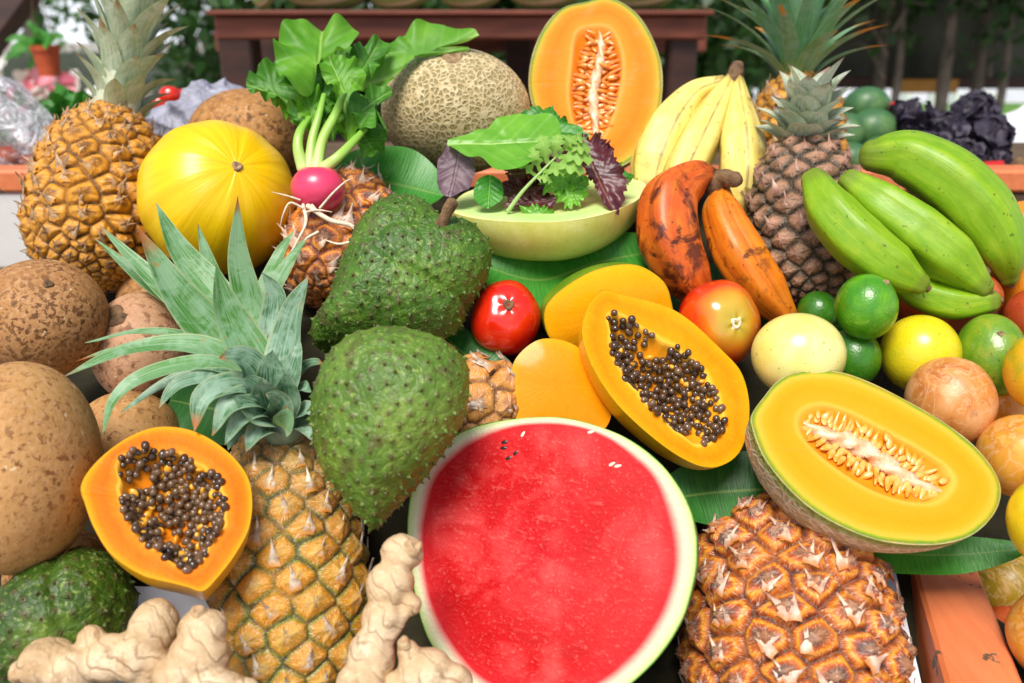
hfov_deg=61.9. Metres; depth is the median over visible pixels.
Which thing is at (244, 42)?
display rack
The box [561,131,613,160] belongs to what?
salad leaf
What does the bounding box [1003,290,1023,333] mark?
tomato
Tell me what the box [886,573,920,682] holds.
lining paper
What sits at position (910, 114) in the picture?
purple greens
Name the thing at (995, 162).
red cloth
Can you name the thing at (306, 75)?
radish
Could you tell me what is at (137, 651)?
ginger root
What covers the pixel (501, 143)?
salad leaf
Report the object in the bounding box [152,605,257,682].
ginger root
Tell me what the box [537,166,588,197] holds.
salad leaf
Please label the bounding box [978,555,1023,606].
passion fruit
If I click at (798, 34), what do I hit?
pineapple
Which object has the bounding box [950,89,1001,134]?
purple greens
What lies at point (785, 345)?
passion fruit
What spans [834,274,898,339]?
lime
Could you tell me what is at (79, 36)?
sky
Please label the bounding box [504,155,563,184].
salad leaf
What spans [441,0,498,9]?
squash
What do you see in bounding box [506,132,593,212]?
salad leaf
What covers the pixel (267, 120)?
mammee apple
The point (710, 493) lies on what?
banana leaf
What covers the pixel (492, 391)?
pineapple
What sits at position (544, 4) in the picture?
squash
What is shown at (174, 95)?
pepper
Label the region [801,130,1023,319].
banana bunch
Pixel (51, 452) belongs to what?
mammee apple
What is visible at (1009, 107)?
lawn
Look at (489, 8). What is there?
tree
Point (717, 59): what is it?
tree
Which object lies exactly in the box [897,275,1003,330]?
mango
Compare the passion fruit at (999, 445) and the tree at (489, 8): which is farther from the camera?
the tree at (489, 8)
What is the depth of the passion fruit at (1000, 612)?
0.77 m
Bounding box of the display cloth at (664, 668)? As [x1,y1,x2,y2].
[0,186,1023,682]
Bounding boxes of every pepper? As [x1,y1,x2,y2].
[152,97,164,108]
[159,86,180,101]
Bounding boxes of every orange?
[990,270,1023,315]
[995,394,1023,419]
[1002,337,1023,405]
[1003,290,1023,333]
[1017,201,1023,215]
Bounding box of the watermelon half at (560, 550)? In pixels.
[407,417,698,682]
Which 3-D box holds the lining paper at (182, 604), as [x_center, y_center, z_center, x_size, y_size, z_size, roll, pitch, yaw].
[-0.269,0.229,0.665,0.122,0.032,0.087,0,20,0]
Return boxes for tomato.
[470,280,541,355]
[679,280,760,363]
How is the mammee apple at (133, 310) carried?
on the display cloth at (664, 668)
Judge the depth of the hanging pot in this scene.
2.55 m
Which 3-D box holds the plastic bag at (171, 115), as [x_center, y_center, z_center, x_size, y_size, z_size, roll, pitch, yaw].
[-0.436,-0.298,1.182,0.147,0.127,0.121,0,20,0]
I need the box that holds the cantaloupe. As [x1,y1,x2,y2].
[381,49,529,172]
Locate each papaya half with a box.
[80,427,251,599]
[578,290,748,469]
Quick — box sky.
[11,0,702,42]
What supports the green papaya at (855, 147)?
on the fruit stall
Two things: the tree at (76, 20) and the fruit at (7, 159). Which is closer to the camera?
the fruit at (7, 159)
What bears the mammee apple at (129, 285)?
on the display cloth at (664, 668)
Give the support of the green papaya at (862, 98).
on the green papaya at (878, 122)
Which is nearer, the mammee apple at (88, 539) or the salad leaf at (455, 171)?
the mammee apple at (88, 539)
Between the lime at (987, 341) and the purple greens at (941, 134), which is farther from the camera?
the purple greens at (941, 134)
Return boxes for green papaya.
[843,86,889,113]
[843,112,865,143]
[848,142,862,164]
[856,108,897,141]
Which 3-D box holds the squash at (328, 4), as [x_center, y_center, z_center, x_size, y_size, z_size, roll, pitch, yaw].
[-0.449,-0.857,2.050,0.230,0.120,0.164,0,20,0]
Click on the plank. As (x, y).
(919, 86)
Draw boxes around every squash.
[252,0,273,8]
[288,0,365,9]
[370,0,426,9]
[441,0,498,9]
[512,0,576,9]
[618,0,671,9]
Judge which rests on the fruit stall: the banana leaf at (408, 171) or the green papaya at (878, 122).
the green papaya at (878, 122)
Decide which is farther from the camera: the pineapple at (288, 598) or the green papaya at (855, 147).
the green papaya at (855, 147)
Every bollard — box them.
[902,93,912,100]
[926,93,934,110]
[949,92,962,110]
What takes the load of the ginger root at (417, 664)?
on the display cloth at (664, 668)
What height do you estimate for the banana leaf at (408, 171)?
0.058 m
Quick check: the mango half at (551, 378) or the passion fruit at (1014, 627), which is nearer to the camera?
the passion fruit at (1014, 627)
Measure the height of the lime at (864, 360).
0.052 m
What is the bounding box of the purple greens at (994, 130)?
[968,113,1016,151]
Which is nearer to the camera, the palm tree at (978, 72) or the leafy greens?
the leafy greens
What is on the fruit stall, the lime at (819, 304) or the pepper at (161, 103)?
the pepper at (161, 103)
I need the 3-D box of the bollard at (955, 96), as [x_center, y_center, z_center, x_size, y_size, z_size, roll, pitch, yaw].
[8.546,-4.601,16.441,0.150,0.400,0.150,0,20,0]
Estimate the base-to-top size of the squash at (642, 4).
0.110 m
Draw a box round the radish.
[246,13,478,271]
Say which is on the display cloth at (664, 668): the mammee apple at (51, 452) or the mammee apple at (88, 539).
the mammee apple at (88, 539)
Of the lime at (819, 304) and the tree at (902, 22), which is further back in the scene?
the tree at (902, 22)
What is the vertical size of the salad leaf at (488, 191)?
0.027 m
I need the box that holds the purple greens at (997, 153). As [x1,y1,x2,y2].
[984,142,1012,164]
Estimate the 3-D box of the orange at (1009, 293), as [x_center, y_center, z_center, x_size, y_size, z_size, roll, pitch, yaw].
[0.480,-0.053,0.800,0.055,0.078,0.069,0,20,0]
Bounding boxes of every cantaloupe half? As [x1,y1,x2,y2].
[529,0,662,167]
[745,370,1000,552]
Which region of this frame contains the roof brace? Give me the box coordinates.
[0,0,40,55]
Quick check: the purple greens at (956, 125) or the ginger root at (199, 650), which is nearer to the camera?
the ginger root at (199, 650)
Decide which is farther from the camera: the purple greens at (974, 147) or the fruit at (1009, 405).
the purple greens at (974, 147)
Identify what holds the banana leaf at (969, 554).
on the pineapple at (779, 595)
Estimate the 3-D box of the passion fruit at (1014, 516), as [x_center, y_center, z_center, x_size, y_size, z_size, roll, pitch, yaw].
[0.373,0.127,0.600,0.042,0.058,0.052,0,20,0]
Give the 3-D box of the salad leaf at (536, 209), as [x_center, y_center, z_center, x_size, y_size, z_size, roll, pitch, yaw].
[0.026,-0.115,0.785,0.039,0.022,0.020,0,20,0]
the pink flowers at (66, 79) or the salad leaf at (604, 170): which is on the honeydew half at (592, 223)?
the salad leaf at (604, 170)
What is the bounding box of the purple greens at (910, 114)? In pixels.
[888,96,938,131]
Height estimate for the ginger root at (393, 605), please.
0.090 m
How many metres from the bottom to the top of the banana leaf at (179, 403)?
0.049 m
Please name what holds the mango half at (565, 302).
on the display cloth at (664, 668)
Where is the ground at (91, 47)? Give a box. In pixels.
[4,43,203,51]
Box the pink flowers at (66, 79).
[0,67,91,141]
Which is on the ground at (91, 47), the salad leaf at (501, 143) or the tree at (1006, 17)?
the tree at (1006, 17)
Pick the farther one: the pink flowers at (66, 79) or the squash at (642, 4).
the pink flowers at (66, 79)
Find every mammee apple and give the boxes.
[0,259,109,373]
[0,361,102,574]
[1,530,111,585]
[89,391,178,454]
[91,292,192,398]
[116,264,174,298]
[188,88,308,177]
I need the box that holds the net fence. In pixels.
[707,0,1023,88]
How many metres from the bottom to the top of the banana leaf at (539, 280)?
0.056 m
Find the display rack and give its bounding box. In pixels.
[206,10,714,141]
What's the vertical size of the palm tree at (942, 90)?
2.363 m
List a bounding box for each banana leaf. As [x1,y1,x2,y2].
[168,383,237,444]
[333,146,443,203]
[446,327,512,364]
[486,232,648,308]
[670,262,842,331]
[670,451,765,524]
[873,536,1021,574]
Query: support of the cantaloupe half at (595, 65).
on the display cloth at (664, 668)
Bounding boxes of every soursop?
[0,545,140,682]
[305,324,471,533]
[307,193,494,354]
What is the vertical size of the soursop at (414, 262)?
0.135 m
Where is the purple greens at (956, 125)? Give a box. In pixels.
[928,111,971,138]
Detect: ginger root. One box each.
[8,598,179,682]
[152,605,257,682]
[336,533,423,682]
[385,635,472,682]
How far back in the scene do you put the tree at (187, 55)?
4.67 m
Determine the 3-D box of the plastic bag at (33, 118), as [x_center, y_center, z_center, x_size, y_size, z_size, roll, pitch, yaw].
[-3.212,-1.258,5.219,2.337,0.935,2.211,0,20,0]
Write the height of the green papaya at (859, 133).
0.070 m
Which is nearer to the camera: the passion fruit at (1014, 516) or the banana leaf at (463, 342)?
the passion fruit at (1014, 516)
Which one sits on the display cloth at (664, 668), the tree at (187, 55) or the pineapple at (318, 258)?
the pineapple at (318, 258)
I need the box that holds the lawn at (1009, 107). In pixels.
[921,103,1023,114]
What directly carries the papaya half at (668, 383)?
on the display cloth at (664, 668)
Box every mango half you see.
[512,338,610,427]
[540,262,672,347]
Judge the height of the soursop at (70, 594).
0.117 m
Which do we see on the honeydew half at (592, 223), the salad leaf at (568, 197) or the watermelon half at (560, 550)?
the salad leaf at (568, 197)
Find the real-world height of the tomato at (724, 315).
0.079 m
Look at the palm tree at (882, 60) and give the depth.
5.77 m
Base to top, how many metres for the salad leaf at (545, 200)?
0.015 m
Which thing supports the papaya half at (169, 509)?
on the display cloth at (664, 668)
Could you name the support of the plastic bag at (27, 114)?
on the fruit stall
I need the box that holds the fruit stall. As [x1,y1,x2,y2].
[0,142,1023,682]
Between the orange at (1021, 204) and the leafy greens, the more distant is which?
the leafy greens
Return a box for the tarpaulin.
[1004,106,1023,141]
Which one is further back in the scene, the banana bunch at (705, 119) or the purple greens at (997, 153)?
the purple greens at (997, 153)
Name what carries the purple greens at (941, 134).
on the fruit stall
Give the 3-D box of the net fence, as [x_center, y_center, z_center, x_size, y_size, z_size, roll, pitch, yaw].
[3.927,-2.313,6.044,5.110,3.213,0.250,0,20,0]
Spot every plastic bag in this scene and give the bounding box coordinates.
[0,76,52,164]
[0,87,149,141]
[145,78,243,135]
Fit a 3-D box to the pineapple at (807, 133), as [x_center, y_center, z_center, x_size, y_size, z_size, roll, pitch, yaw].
[0.294,-0.156,0.852,0.129,0.242,0.182,0,20,0]
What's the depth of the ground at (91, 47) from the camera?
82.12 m
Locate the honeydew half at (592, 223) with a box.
[452,176,645,260]
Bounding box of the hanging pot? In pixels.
[3,0,64,75]
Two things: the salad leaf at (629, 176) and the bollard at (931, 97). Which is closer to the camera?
the salad leaf at (629, 176)
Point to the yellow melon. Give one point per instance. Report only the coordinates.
(202, 174)
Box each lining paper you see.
[93,586,208,682]
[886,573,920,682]
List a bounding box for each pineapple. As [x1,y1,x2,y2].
[11,0,187,295]
[65,196,374,682]
[270,155,395,310]
[455,348,518,434]
[674,491,917,682]
[697,0,887,160]
[741,57,861,308]
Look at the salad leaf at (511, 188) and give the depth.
0.81 m
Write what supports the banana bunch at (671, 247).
on the display cloth at (664, 668)
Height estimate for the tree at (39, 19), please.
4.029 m
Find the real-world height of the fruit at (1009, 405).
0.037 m
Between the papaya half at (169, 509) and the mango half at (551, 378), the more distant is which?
the mango half at (551, 378)
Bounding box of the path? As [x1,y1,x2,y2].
[753,89,1023,102]
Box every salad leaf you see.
[437,145,475,196]
[447,113,560,169]
[474,175,502,207]
[502,173,549,200]
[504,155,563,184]
[504,189,556,208]
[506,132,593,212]
[519,203,553,213]
[521,105,590,144]
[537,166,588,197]
[553,174,589,209]
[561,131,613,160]
[582,140,628,214]
[619,162,633,184]
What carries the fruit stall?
on the ground at (91, 47)
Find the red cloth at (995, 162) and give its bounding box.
[984,160,1003,164]
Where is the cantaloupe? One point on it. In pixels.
(431, 106)
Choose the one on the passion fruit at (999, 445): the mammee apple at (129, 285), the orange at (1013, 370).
the orange at (1013, 370)
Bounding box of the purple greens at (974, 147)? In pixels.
[953,137,988,161]
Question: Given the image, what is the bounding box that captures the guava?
[880,315,962,389]
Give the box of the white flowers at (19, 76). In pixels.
[0,52,152,141]
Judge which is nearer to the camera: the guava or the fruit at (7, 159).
the guava
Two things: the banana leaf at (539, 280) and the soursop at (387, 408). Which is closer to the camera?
the soursop at (387, 408)
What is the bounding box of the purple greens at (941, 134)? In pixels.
[926,131,957,142]
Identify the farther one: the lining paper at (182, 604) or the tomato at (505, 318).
the tomato at (505, 318)
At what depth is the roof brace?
3.18 m
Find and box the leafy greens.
[37,84,92,119]
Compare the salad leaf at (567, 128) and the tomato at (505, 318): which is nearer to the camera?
the tomato at (505, 318)
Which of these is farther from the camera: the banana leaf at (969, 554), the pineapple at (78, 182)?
the pineapple at (78, 182)
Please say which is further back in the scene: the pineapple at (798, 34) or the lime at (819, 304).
the pineapple at (798, 34)
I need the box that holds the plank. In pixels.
[891,79,958,92]
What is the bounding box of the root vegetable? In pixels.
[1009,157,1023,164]
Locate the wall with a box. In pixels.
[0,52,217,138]
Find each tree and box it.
[6,0,99,51]
[40,0,207,33]
[72,0,504,123]
[210,0,653,123]
[482,0,845,105]
[709,0,831,78]
[822,0,967,102]
[872,8,888,90]
[913,0,1023,111]
[933,0,957,111]
[969,0,1019,91]
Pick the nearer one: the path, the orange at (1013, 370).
the orange at (1013, 370)
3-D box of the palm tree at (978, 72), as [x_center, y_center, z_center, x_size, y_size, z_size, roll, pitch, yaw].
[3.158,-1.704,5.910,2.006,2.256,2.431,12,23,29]
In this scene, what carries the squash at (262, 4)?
on the display rack
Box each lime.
[797,291,836,325]
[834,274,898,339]
[840,330,881,381]
[958,314,1023,395]
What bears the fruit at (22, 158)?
in the plastic bag at (27, 114)
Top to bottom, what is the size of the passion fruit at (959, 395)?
0.072 m
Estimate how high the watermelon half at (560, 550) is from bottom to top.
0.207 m
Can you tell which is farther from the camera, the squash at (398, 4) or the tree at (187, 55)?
the tree at (187, 55)
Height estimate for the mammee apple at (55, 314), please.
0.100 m
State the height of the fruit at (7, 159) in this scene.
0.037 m
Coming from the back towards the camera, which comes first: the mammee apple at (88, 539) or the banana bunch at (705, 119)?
the banana bunch at (705, 119)
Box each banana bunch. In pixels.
[630,61,766,214]
[636,160,796,320]
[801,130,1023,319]
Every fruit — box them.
[0,146,21,164]
[20,154,30,164]
[751,313,846,387]
[904,357,998,442]
[975,415,1023,495]
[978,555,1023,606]
[992,606,1010,622]
[1005,484,1023,555]
[1005,595,1023,668]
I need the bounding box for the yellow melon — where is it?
[137,120,296,273]
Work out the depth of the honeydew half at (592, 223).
0.78 m
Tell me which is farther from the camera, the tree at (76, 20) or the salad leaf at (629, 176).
the tree at (76, 20)
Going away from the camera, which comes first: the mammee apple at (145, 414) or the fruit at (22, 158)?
the mammee apple at (145, 414)
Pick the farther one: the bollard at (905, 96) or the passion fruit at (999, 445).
the bollard at (905, 96)
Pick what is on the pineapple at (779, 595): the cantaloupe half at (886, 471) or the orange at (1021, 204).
the cantaloupe half at (886, 471)
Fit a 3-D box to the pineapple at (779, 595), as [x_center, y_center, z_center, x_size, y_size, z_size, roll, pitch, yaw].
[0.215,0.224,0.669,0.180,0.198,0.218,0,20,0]
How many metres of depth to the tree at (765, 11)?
5.37 m
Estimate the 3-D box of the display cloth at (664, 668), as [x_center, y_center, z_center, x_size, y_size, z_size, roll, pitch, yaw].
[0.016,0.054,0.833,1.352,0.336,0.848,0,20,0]

